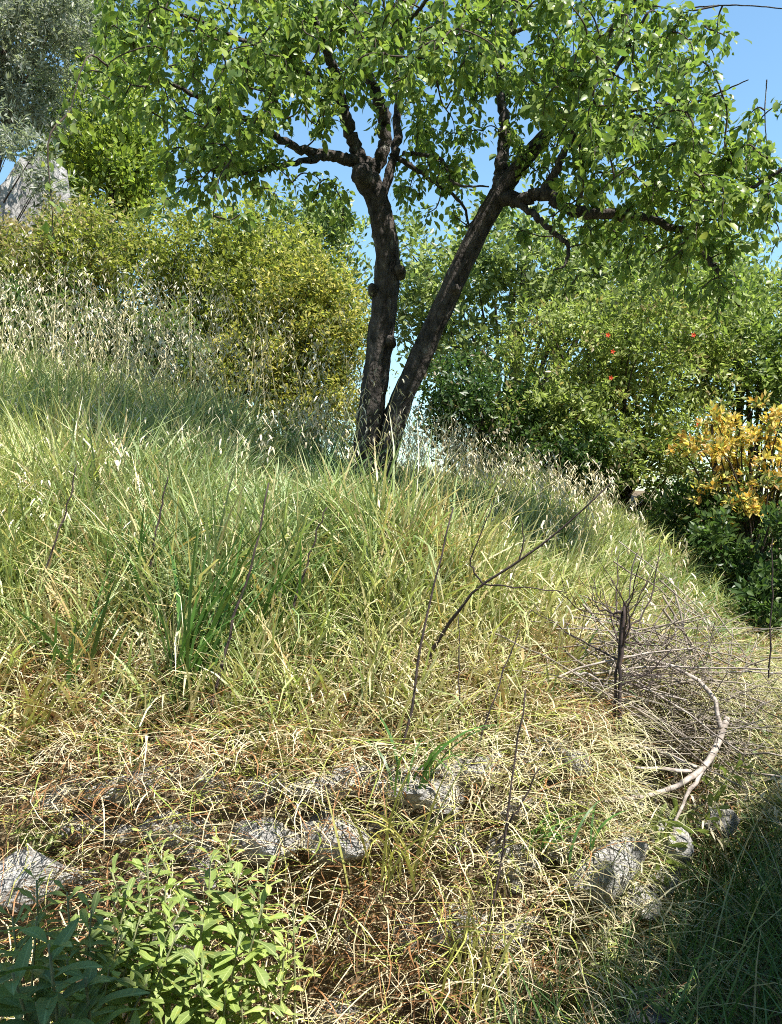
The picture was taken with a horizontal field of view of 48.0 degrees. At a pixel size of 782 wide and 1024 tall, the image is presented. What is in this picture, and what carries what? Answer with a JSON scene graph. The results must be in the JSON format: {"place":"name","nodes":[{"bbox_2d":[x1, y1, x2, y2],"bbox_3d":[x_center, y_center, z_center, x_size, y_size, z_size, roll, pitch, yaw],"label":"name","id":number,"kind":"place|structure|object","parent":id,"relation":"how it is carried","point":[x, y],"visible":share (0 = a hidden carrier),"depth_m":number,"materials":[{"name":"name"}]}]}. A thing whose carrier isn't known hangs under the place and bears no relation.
{"place":"outdoors","nodes":[
{"label":"outdoors","id":0,"kind":"place"},
{"bbox_2d":[0,486,781,1023],"bbox_3d":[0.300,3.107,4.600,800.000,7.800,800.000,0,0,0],"label":"ground","id":1,"kind":"structure","parent":0,"point":[124,856],"depth_m":2.66,"materials":[{"name":"beige plant"}]},
{"bbox_2d":[0,156,72,368],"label":"pale rock","id":2,"kind":"object","parent":1,"relation":"on","point":[13,205],"visible":0.09,"depth_m":8.75,"materials":[{"name":"grey stone"}]},
{"bbox_2d":[6,796,73,858],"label":"pale weed","id":3,"kind":"object","parent":1,"relation":"on","point":[50,837],"visible":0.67,"depth_m":2.52,"materials":[{"name":"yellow plant"}]},
{"bbox_2d":[0,0,116,241],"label":"olive tree","id":4,"kind":"object","parent":1,"relation":"on","point":[49,19],"visible":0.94,"depth_m":9.23,"materials":[{"name":"green plant"}]},
{"bbox_2d":[0,636,128,763],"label":"grass tuft","id":5,"kind":"object","parent":1,"relation":"on","point":[37,689],"visible":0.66,"depth_m":2.79,"materials":[{"name":"plant"}]},
{"bbox_2d":[0,917,149,1023],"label":"lance leaf plant","id":6,"kind":"object","parent":1,"relation":"on","point":[46,1005],"visible":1,"depth_m":1.73,"materials":[{"name":"green plant"}]},
{"bbox_2d":[0,180,152,354],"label":"tawny shrub","id":7,"kind":"object","parent":1,"relation":"on","point":[14,225],"visible":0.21,"depth_m":7.72,"materials":[{"name":"green plant"}]},
{"bbox_2d":[2,569,153,699],"bbox_3d":[-1.032,0.405,3.056,0.452,0.440,0.457,0,0,0],"label":"grass tuft","id":8,"kind":"object","parent":1,"relation":"on","point":[68,674],"visible":0.53,"depth_m":2.93,"materials":[{"name":"plant"}]},
{"bbox_2d":[43,512,119,577],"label":"grass tuft","id":9,"kind":"object","parent":1,"relation":"on","point":[74,548],"visible":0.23,"depth_m":3.43,"materials":[{"name":"green plant"}]},
{"bbox_2d":[1,0,183,377],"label":"broadleaf tree","id":10,"kind":"object","parent":1,"relation":"on","point":[126,10],"visible":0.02,"depth_m":12.12,"materials":[{"name":"green plant"}]},
{"bbox_2d":[0,868,204,1023],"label":"rosette shrub","id":11,"kind":"object","parent":1,"relation":"on","point":[109,962],"visible":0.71,"depth_m":2.00,"materials":[{"name":"green plant"}]},
{"bbox_2d":[22,11,188,322],"bbox_3d":[-3.441,-3.339,10.839,1.860,5.379,1.972,0,0,36],"label":"green poplar","id":12,"kind":"object","parent":1,"relation":"on","point":[129,165],"visible":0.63,"depth_m":10.55,"materials":[{"name":"green plant"}]},
{"bbox_2d":[0,252,239,405],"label":"grass","id":13,"kind":"structure","parent":1,"relation":"on","point":[18,297],"depth_m":7.02,"materials":[{"name":"green plant"}]},
{"bbox_2d":[146,477,168,586],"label":"dry stalk","id":14,"kind":"object","parent":1,"relation":"on","point":[158,522],"visible":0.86,"depth_m":3.20,"materials":[{"name":"plant"}]},
{"bbox_2d":[101,487,228,626],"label":"grass tuft","id":15,"kind":"object","parent":1,"relation":"on","point":[143,535],"visible":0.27,"depth_m":3.23,"materials":[{"name":"plant"}]},
{"bbox_2d":[63,846,285,1023],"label":"leafy shrub","id":16,"kind":"object","parent":1,"relation":"on","point":[221,994],"visible":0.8,"depth_m":2.10,"materials":[{"name":"green plant"}]},
{"bbox_2d":[87,502,281,711],"bbox_3d":[-0.655,0.314,2.971,0.709,0.688,0.707,0,0,-27],"label":"grass tuft","id":17,"kind":"object","parent":1,"relation":"on","point":[202,648],"visible":0.79,"depth_m":2.94,"materials":[{"name":"green plant"}]},
{"bbox_2d":[0,171,370,418],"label":"olive green shrub","id":18,"kind":"object","parent":1,"relation":"on","point":[237,264],"visible":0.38,"depth_m":7.39,"materials":[{"name":"green plant"}]},
{"bbox_2d":[132,828,320,1023],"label":"yellow tipped shrub","id":19,"kind":"object","parent":1,"relation":"on","point":[256,1013],"visible":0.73,"depth_m":2.19,"materials":[{"name":"green plant"}]},
{"bbox_2d":[210,483,268,708],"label":"dry stalk","id":20,"kind":"object","parent":1,"relation":"on","point":[230,634],"visible":0.94,"depth_m":2.89,"materials":[{"name":"plant"}]},
{"bbox_2d":[158,172,374,439],"bbox_3d":[-1.109,-1.942,9.473,2.412,3.221,1.678,0,0,19],"label":"bay shrub","id":21,"kind":"object","parent":1,"relation":"on","point":[324,219],"visible":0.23,"depth_m":9.14,"materials":[{"name":"green plant"}]},
{"bbox_2d":[227,527,326,664],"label":"grass tuft","id":22,"kind":"object","parent":1,"relation":"on","point":[268,601],"visible":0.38,"depth_m":3.08,"materials":[{"name":"green plant"}]},
{"bbox_2d":[175,234,387,456],"bbox_3d":[-0.842,-1.284,7.179,1.848,2.140,1.433,0,0,0],"label":"golden shrub","id":23,"kind":"object","parent":1,"relation":"on","point":[330,300],"visible":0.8,"depth_m":6.98,"materials":[{"name":"green plant"}]},
{"bbox_2d":[291,507,326,610],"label":"dry stalk","id":24,"kind":"object","parent":1,"relation":"on","point":[296,596],"visible":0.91,"depth_m":3.10,"materials":[{"name":"brown plant"}]},
{"bbox_2d":[292,518,348,564],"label":"grass tuft","id":25,"kind":"object","parent":1,"relation":"on","point":[331,541],"visible":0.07,"depth_m":3.49,"materials":[{"name":"green plant"}]},
{"bbox_2d":[253,509,398,634],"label":"grass tuft","id":26,"kind":"object","parent":1,"relation":"on","point":[299,580],"visible":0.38,"depth_m":3.23,"materials":[{"name":"green plant"}]},
{"bbox_2d":[0,705,768,1023],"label":"stone wall","id":27,"kind":"structure","parent":1,"relation":"on","point":[267,833],"depth_m":2.65,"materials":[{"name":"grey stone"}]},
{"bbox_2d":[393,507,453,774],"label":"dry stalk","id":28,"kind":"object","parent":27,"relation":"on","point":[415,680],"visible":0.9,"depth_m":2.72,"materials":[{"name":"brown plant"}]},
{"bbox_2d":[360,711,502,795],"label":"grass tuft","id":29,"kind":"object","parent":27,"relation":"on","point":[432,757],"visible":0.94,"depth_m":2.54,"materials":[{"name":"green plant"}]},
{"bbox_2d":[638,753,751,896],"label":"hanging creeper","id":30,"kind":"object","parent":27,"relation":"hanging from","point":[670,822],"visible":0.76,"depth_m":3.04,"materials":[{"name":"green plant"}]},
{"bbox_2d":[0,328,779,828],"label":"grass","id":31,"kind":"structure","parent":1,"relation":"on","point":[398,544],"depth_m":3.35,"materials":[{"name":"green plant"}]},
{"bbox_2d":[45,464,76,568],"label":"dry stalk","id":32,"kind":"object","parent":31,"relation":"on","point":[51,552],"visible":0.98,"depth_m":3.10,"materials":[{"name":"brown plant"}]},
{"bbox_2d":[0,563,781,1023],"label":"straw","id":33,"kind":"object","parent":1,"relation":"on","point":[494,781],"visible":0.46,"depth_m":2.59,"materials":[{"name":"beige plant"}]},
{"bbox_2d":[457,617,460,723],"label":"dry stalk","id":34,"kind":"object","parent":33,"relation":"on","point":[459,669],"visible":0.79,"depth_m":2.90,"materials":[{"name":"brown plant"}]},
{"bbox_2d":[471,629,519,765],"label":"dry stalk","id":35,"kind":"object","parent":33,"relation":"on","point":[475,758],"visible":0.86,"depth_m":2.75,"materials":[{"name":"brown plant"}]},
{"bbox_2d":[472,690,525,1001],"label":"dry stalk","id":36,"kind":"object","parent":33,"relation":"on","point":[497,882],"visible":0.91,"depth_m":2.47,"materials":[{"name":"brown plant"}]},
{"bbox_2d":[497,767,540,843],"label":"dry stalk","id":37,"kind":"object","parent":33,"relation":"on","point":[509,821],"visible":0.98,"depth_m":2.50,"materials":[{"name":"brown plant"}]},
{"bbox_2d":[526,543,720,763],"bbox_3d":[0.889,0.504,3.220,0.734,0.785,0.515,0,0,-17],"label":"dead sapling","id":38,"kind":"object","parent":33,"relation":"on","point":[623,628],"visible":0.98,"depth_m":3.19,"materials":[{"name":"brown wood"}]},
{"bbox_2d":[0,211,781,956],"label":"wild oat grass","id":39,"kind":"structure","parent":1,"relation":"on","point":[332,441],"depth_m":5.47,"materials":[{"name":"plant"}]},
{"bbox_2d":[325,714,496,893],"bbox_3d":[0.047,0.784,2.298,0.474,0.463,0.423,0,0,-19],"label":"grass tuft","id":40,"kind":"object","parent":1,"relation":"on","point":[391,867],"visible":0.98,"depth_m":2.38,"materials":[{"name":"plant"}]},
{"bbox_2d":[41,0,781,490],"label":"fruit tree","id":41,"kind":"object","parent":1,"relation":"on","point":[587,138],"visible":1,"depth_m":4.39,"materials":[{"name":"green plant"}]},
{"bbox_2d":[432,854,545,1021],"bbox_3d":[0.204,1.141,2.413,0.246,0.378,0.381,0,0,-34],"label":"grass tuft","id":42,"kind":"object","parent":1,"relation":"on","point":[473,951],"visible":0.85,"depth_m":2.38,"materials":[{"name":"plant"}]},
{"bbox_2d":[419,482,610,678],"bbox_3d":[0.398,0.243,2.927,0.652,0.678,0.059,0,0,19],"label":"dead branch","id":43,"kind":"object","parent":1,"relation":"on","point":[446,627],"visible":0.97,"depth_m":2.93,"materials":[{"name":"brown wood"}]},
{"bbox_2d":[399,330,654,514],"bbox_3d":[0.996,-0.603,6.929,1.894,1.558,1.444,0,0,0],"label":"thorn bush","id":44,"kind":"object","parent":1,"relation":"on","point":[454,395],"visible":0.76,"depth_m":6.72,"materials":[{"name":"green plant"}]},
{"bbox_2d":[352,176,781,471],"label":"pale tree","id":45,"kind":"object","parent":1,"relation":"on","point":[427,287],"visible":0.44,"depth_m":8.95,"materials":[{"name":"green plant"}]},
{"bbox_2d":[506,793,628,862],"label":"grass tuft","id":46,"kind":"object","parent":1,"relation":"on","point":[559,837],"visible":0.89,"depth_m":2.66,"materials":[{"name":"beige plant"}]},
{"bbox_2d":[563,923,647,1016],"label":"bank weed","id":47,"kind":"object","parent":1,"relation":"on","point":[608,969],"visible":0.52,"depth_m":2.60,"materials":[{"name":"green plant"}]},
{"bbox_2d":[467,250,781,517],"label":"pomegranate shrub","id":48,"kind":"object","parent":1,"relation":"on","point":[615,381],"visible":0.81,"depth_m":6.92,"materials":[{"name":"green plant"}]},
{"bbox_2d":[483,541,781,842],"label":"brush heap","id":49,"kind":"object","parent":1,"relation":"on","point":[677,731],"visible":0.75,"depth_m":3.42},
{"bbox_2d":[521,653,729,835],"bbox_3d":[0.813,0.830,3.080,0.372,0.569,1.044,0,0,42],"label":"fallen limb","id":50,"kind":"object","parent":49,"relation":"on","point":[707,762],"visible":0.68,"depth_m":3.15,"materials":[{"name":"beige wood"}]},
{"bbox_2d":[599,989,675,1023],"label":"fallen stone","id":51,"kind":"object","parent":1,"relation":"on","point":[651,1019],"visible":0.24,"depth_m":2.51,"materials":[{"name":"grey stone"}]},
{"bbox_2d":[502,541,781,1023],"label":"verge grass","id":52,"kind":"structure","parent":1,"relation":"on","point":[715,586],"depth_m":3.08,"materials":[{"name":"beige plant"}]},
{"bbox_2d":[615,972,701,1023],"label":"shade weed","id":53,"kind":"object","parent":1,"relation":"on","point":[651,990],"visible":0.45,"depth_m":2.51,"materials":[{"name":"green plant"}]},
{"bbox_2d":[603,590,781,965],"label":"ivy","id":54,"kind":"object","parent":1,"relation":"on","point":[760,743],"visible":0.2,"depth_m":4.05,"materials":[{"name":"green plant"}]},
{"bbox_2d":[632,463,781,639],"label":"bramble","id":55,"kind":"object","parent":1,"relation":"on","point":[712,535],"visible":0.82,"depth_m":5.76,"materials":[{"name":"green plant"}]},
{"bbox_2d":[636,256,781,554],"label":"edge shrub","id":56,"kind":"object","parent":1,"relation":"on","point":[760,376],"visible":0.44,"depth_m":7.38,"materials":[{"name":"green plant"}]},
{"bbox_2d":[664,389,781,575],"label":"flowering shrub","id":57,"kind":"object","parent":1,"relation":"on","point":[771,481],"visible":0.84,"depth_m":6.15,"materials":[{"name":"yellow plant"}]},
{"bbox_2d":[688,817,781,935],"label":"grass tuft","id":58,"kind":"object","parent":1,"relation":"on","point":[743,868],"visible":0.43,"depth_m":3.32,"materials":[{"name":"green plant"}]},
{"bbox_2d":[768,538,773,678],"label":"dry stalk","id":59,"kind":"object","parent":1,"relation":"on","point":[771,615],"visible":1,"depth_m":3.60,"materials":[{"name":"brown plant"}]},
{"bbox_2d":[0,0,781,495],"label":"sky","id":60,"kind":"structure","parent":0,"point":[760,61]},
{"bbox_2d":[403,715,781,1023],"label":"shaded grass","id":61,"kind":"structure","parent":0,"point":[768,942],"depth_m":2.69,"materials":[{"name":"green plant"}]}
]}

